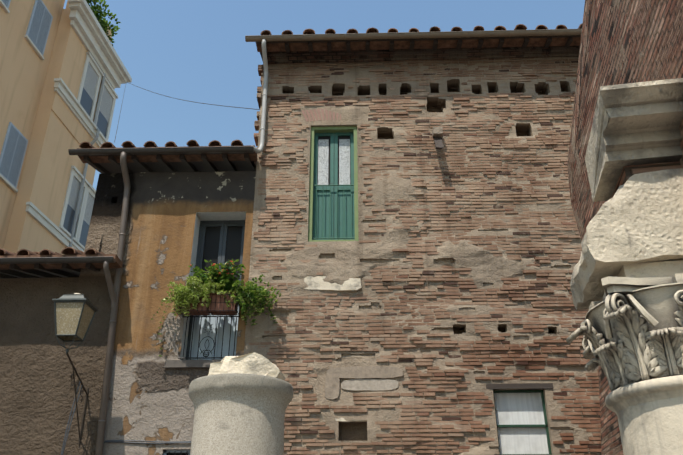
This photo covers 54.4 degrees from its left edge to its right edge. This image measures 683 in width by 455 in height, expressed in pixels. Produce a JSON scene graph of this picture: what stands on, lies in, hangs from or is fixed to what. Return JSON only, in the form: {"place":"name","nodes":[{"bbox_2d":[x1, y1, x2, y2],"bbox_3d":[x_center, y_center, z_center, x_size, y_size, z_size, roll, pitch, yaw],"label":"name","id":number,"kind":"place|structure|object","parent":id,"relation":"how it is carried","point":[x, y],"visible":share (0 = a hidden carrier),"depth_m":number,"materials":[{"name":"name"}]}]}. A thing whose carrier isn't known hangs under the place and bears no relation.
{"place":"outdoors","nodes":[
{"label":"outdoors","id":0,"kind":"place"},
{"bbox_2d":[63,0,584,189],"label":"sky","id":1,"kind":"structure","parent":0,"point":[189,50],"materials":[{"name":"blue"}]},
{"bbox_2d":[324,374,339,398],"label":"stone block","id":2,"kind":"structure","parent":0,"point":[332,387],"depth_m":11.76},
{"bbox_2d":[244,57,601,454],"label":"tower wall","id":3,"kind":"structure","parent":0,"point":[345,260],"depth_m":12.81,"materials":[{"name":"brown brick"}]},
{"bbox_2d":[114,82,259,141],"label":"sky wires","id":4,"kind":"object","parent":3,"relation":"attached to","point":[179,99],"visible":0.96,"depth_m":18.82,"materials":[{"name":"grey metal"}]},
{"bbox_2d":[254,65,263,169],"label":"wall edge bricks","id":5,"kind":"object","parent":3,"relation":"attached to","point":[259,88],"visible":0.42,"depth_m":14.77,"materials":[{"name":"brown brick"}]},
{"bbox_2d":[254,39,267,153],"bbox_3d":[-1.751,-2.765,14.242,0.234,2.804,0.591,-1,-27,1],"label":"drainpipe","id":6,"kind":"object","parent":3,"relation":"attached to","point":[264,107],"visible":0.98,"depth_m":14.47,"materials":[{"name":"grey metal"}]},
{"bbox_2d":[302,106,340,120],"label":"bricks","id":7,"kind":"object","parent":3,"relation":"attached to","point":[319,114],"depth_m":14.42,"materials":[{"name":"brick"}]},
{"bbox_2d":[304,276,361,290],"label":"marble slab wall","id":8,"kind":"structure","parent":3,"relation":"attached to","point":[319,283],"depth_m":12.62,"materials":[{"name":"white stone"}]},
{"bbox_2d":[308,126,358,241],"bbox_3d":[-0.161,-0.903,13.818,1.000,2.773,0.185,-1,-27,1],"label":"green window","id":9,"kind":"structure","parent":3,"relation":"attached to","point":[333,188],"depth_m":13.81,"materials":[{"name":"paint"}]},
{"bbox_2d":[335,418,366,421],"bbox_3d":[0.191,3.323,11.557,0.621,0.117,0.089,-1,-27,1],"label":"niche lintel stone","id":10,"kind":"object","parent":3,"relation":"attached to","point":[341,420],"visible":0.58,"depth_m":11.52,"materials":[{"name":"stone"}]},
{"bbox_2d":[326,366,402,378],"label":"stone slab","id":11,"kind":"structure","parent":3,"relation":"attached to","point":[358,372],"depth_m":11.86,"materials":[{"name":"beige stone"}]},
{"bbox_2d":[341,379,398,390],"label":"stone slab","id":12,"kind":"structure","parent":3,"relation":"attached to","point":[369,384],"depth_m":11.78,"materials":[{"name":"beige stone"}]},
{"bbox_2d":[245,24,581,60],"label":"tower roof","id":13,"kind":"structure","parent":3,"relation":"on","point":[433,38],"depth_m":14.71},
{"bbox_2d":[267,46,579,63],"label":"tower cornice trim","id":14,"kind":"structure","parent":3,"relation":"attached to","point":[401,55],"depth_m":14.98,"materials":[{"name":"brown wood"}]},
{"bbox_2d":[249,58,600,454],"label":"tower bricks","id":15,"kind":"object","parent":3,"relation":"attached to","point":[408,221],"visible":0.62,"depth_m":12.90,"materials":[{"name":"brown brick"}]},
{"bbox_2d":[432,127,442,137],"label":"stone block","id":16,"kind":"structure","parent":3,"relation":"attached to","point":[437,132],"depth_m":13.93,"materials":[{"name":"beige stone"}]},
{"bbox_2d":[434,137,443,147],"bbox_3d":[2.017,-1.775,13.841,0.170,0.541,0.432,-1,-27,1],"label":"timber stub","id":17,"kind":"object","parent":3,"relation":"attached to","point":[438,142],"visible":0.96,"depth_m":13.77,"materials":[{"name":"brown wood"}]},
{"bbox_2d":[486,383,552,389],"bbox_3d":[3.135,2.838,11.786,1.180,0.098,0.221,-1,-27,1],"label":"window lintel","id":18,"kind":"structure","parent":3,"relation":"attached to","point":[528,386],"depth_m":11.69,"materials":[{"name":"brown wood"}]},
{"bbox_2d":[493,390,551,454],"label":"window","id":19,"kind":"structure","parent":3,"relation":"attached to","point":[521,422],"depth_m":11.58,"materials":[{"name":"white glass"}]},
{"label":"ground","id":20,"kind":"structure","parent":0,"visible":0},
{"bbox_2d":[0,0,131,254],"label":"apartment building","id":21,"kind":"structure","parent":20,"relation":"on","point":[64,73],"depth_m":23.19,"materials":[{"name":"paint"}]},
{"bbox_2d":[86,0,120,45],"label":"terrace plants","id":22,"kind":"object","parent":21,"relation":"on","point":[97,11],"visible":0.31,"depth_m":26.84,"materials":[{"name":"green plant"}]},
{"bbox_2d":[0,171,255,454],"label":"wall","id":23,"kind":"structure","parent":20,"relation":"on","point":[149,397],"depth_m":12.35,"materials":[{"name":"paint"}]},
{"bbox_2d":[0,247,124,278],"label":"roof","id":24,"kind":"structure","parent":23,"relation":"on","point":[45,263],"depth_m":12.54,"materials":[{"name":"brown wood"}]},
{"bbox_2d":[66,353,88,443],"bbox_3d":[-4.554,2.912,11.266,0.032,1.301,1.129,-1,-27,1],"label":"lantern bracket","id":25,"kind":"object","parent":23,"relation":"attached to","point":[76,392],"visible":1,"depth_m":11.47,"materials":[{"name":"metal"}]},
{"bbox_2d":[61,381,82,454],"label":"hanging cables","id":26,"kind":"object","parent":25,"relation":"hanging from","point":[62,450],"visible":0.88,"depth_m":11.27,"materials":[{"name":"grey plastic"}]},
{"bbox_2d":[52,293,98,352],"bbox_3d":[-4.570,1.625,11.284,0.580,1.065,0.580,-1,-27,1],"label":"street lantern","id":27,"kind":"object","parent":25,"relation":"attached to","point":[74,314],"visible":1,"depth_m":11.17,"materials":[{"name":"glass"}]},
{"bbox_2d":[95,173,113,250],"bbox_3d":[-4.962,0.009,13.475,0.150,2.450,0.498,21,-34,-36],"label":"corner stone","id":28,"kind":"object","parent":23,"relation":"attached to","point":[105,199],"visible":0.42,"depth_m":13.57,"materials":[{"name":"paint"}]},
{"bbox_2d":[95,152,129,454],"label":"drainpipe","id":29,"kind":"object","parent":23,"relation":"attached to","point":[114,291],"visible":1,"depth_m":12.32,"materials":[{"name":"grey metal"}]},
{"bbox_2d":[104,440,190,443],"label":"wall cables","id":30,"kind":"object","parent":23,"relation":"attached to","point":[139,441],"depth_m":11.43,"materials":[{"name":"grey"}]},
{"bbox_2d":[68,140,256,173],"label":"roof","id":31,"kind":"structure","parent":23,"relation":"on","point":[194,156],"depth_m":13.76,"materials":[{"name":"brown wood"}]},
{"bbox_2d":[163,450,190,454],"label":"window","id":32,"kind":"structure","parent":23,"relation":"attached to","point":[176,452],"depth_m":11.43,"materials":[{"name":"grey paint"}]},
{"bbox_2d":[164,359,221,368],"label":"balcony slab","id":33,"kind":"structure","parent":23,"relation":"attached to","point":[170,364],"depth_m":11.99,"materials":[{"name":"grey stone"}]},
{"bbox_2d":[175,294,240,359],"bbox_3d":[-2.466,1.833,12.149,1.138,1.176,0.346,-1,-27,1],"label":"balcony railing","id":34,"kind":"object","parent":23,"relation":"attached to","point":[197,357],"visible":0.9,"depth_m":12.20,"materials":[{"name":"black metal"}]},
{"bbox_2d":[182,293,237,315],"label":"flower box planters","id":35,"kind":"object","parent":34,"relation":"attached to","point":[212,305],"visible":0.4,"depth_m":12.22,"materials":[{"name":"ceramic"}]},
{"bbox_2d":[151,259,280,356],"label":"potted plants","id":36,"kind":"object","parent":35,"relation":"in","point":[216,280],"visible":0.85,"depth_m":12.24,"materials":[{"name":"green plant"}]},
{"bbox_2d":[185,220,244,359],"bbox_3d":[-2.424,1.237,13.112,1.014,3.060,0.070,-1,-27,1],"label":"balcony door","id":37,"kind":"structure","parent":23,"relation":"attached to","point":[221,241],"depth_m":13.37,"materials":[{"name":"blue paint"}]},
{"bbox_2d":[188,373,292,454],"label":"granite column","id":38,"kind":"structure","parent":20,"relation":"on","point":[239,414],"depth_m":5.26,"materials":[{"name":"grey stone"}]},
{"bbox_2d":[208,352,285,380],"bbox_3d":[-0.811,1.258,5.698,0.622,0.267,0.430,-1,-27,1],"label":"stone","id":39,"kind":"object","parent":38,"relation":"on","point":[254,363],"visible":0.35,"depth_m":5.54,"materials":[{"name":"beige stone"}]},
{"bbox_2d":[567,0,682,454],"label":"pier wall","id":40,"kind":"structure","parent":20,"relation":"on","point":[632,41],"depth_m":7.20,"materials":[{"name":"brown brick"}]},
{"bbox_2d":[568,0,591,199],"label":"brick wall edge","id":41,"kind":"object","parent":40,"relation":"attached to","point":[584,46],"depth_m":8.89,"materials":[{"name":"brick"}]},
{"bbox_2d":[605,375,682,454],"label":"column shaft","id":42,"kind":"object","parent":20,"relation":"on","point":[649,413],"visible":0.98,"depth_m":4.59,"materials":[{"name":"beige stone"}]},
{"bbox_2d":[581,273,682,378],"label":"corinthian capital","id":43,"kind":"object","parent":42,"relation":"on","point":[654,301],"visible":0.46,"depth_m":4.83,"materials":[{"name":"beige stone"}]},
{"bbox_2d":[566,299,682,391],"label":"capital acanthus leaves","id":44,"kind":"object","parent":43,"relation":"attached to","point":[638,351],"visible":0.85,"depth_m":4.78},
{"bbox_2d":[617,260,682,277],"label":"stone slab","id":45,"kind":"structure","parent":43,"relation":"on","point":[655,269],"depth_m":5.01,"materials":[{"name":"beige stone"}]},
{"bbox_2d":[570,168,682,309],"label":"stone block","id":46,"kind":"structure","parent":45,"relation":"on","point":[637,218],"depth_m":5.14,"materials":[{"name":"beige stone"}]},
{"bbox_2d":[612,161,680,197],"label":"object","id":47,"kind":"object","parent":46,"relation":"on","point":[628,172],"depth_m":5.46,"materials":[{"name":"grey stone"}]},
{"bbox_2d":[585,78,682,201],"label":"stone cornice","id":48,"kind":"structure","parent":47,"relation":"on","point":[638,123],"depth_m":5.38,"materials":[{"name":"stone"}]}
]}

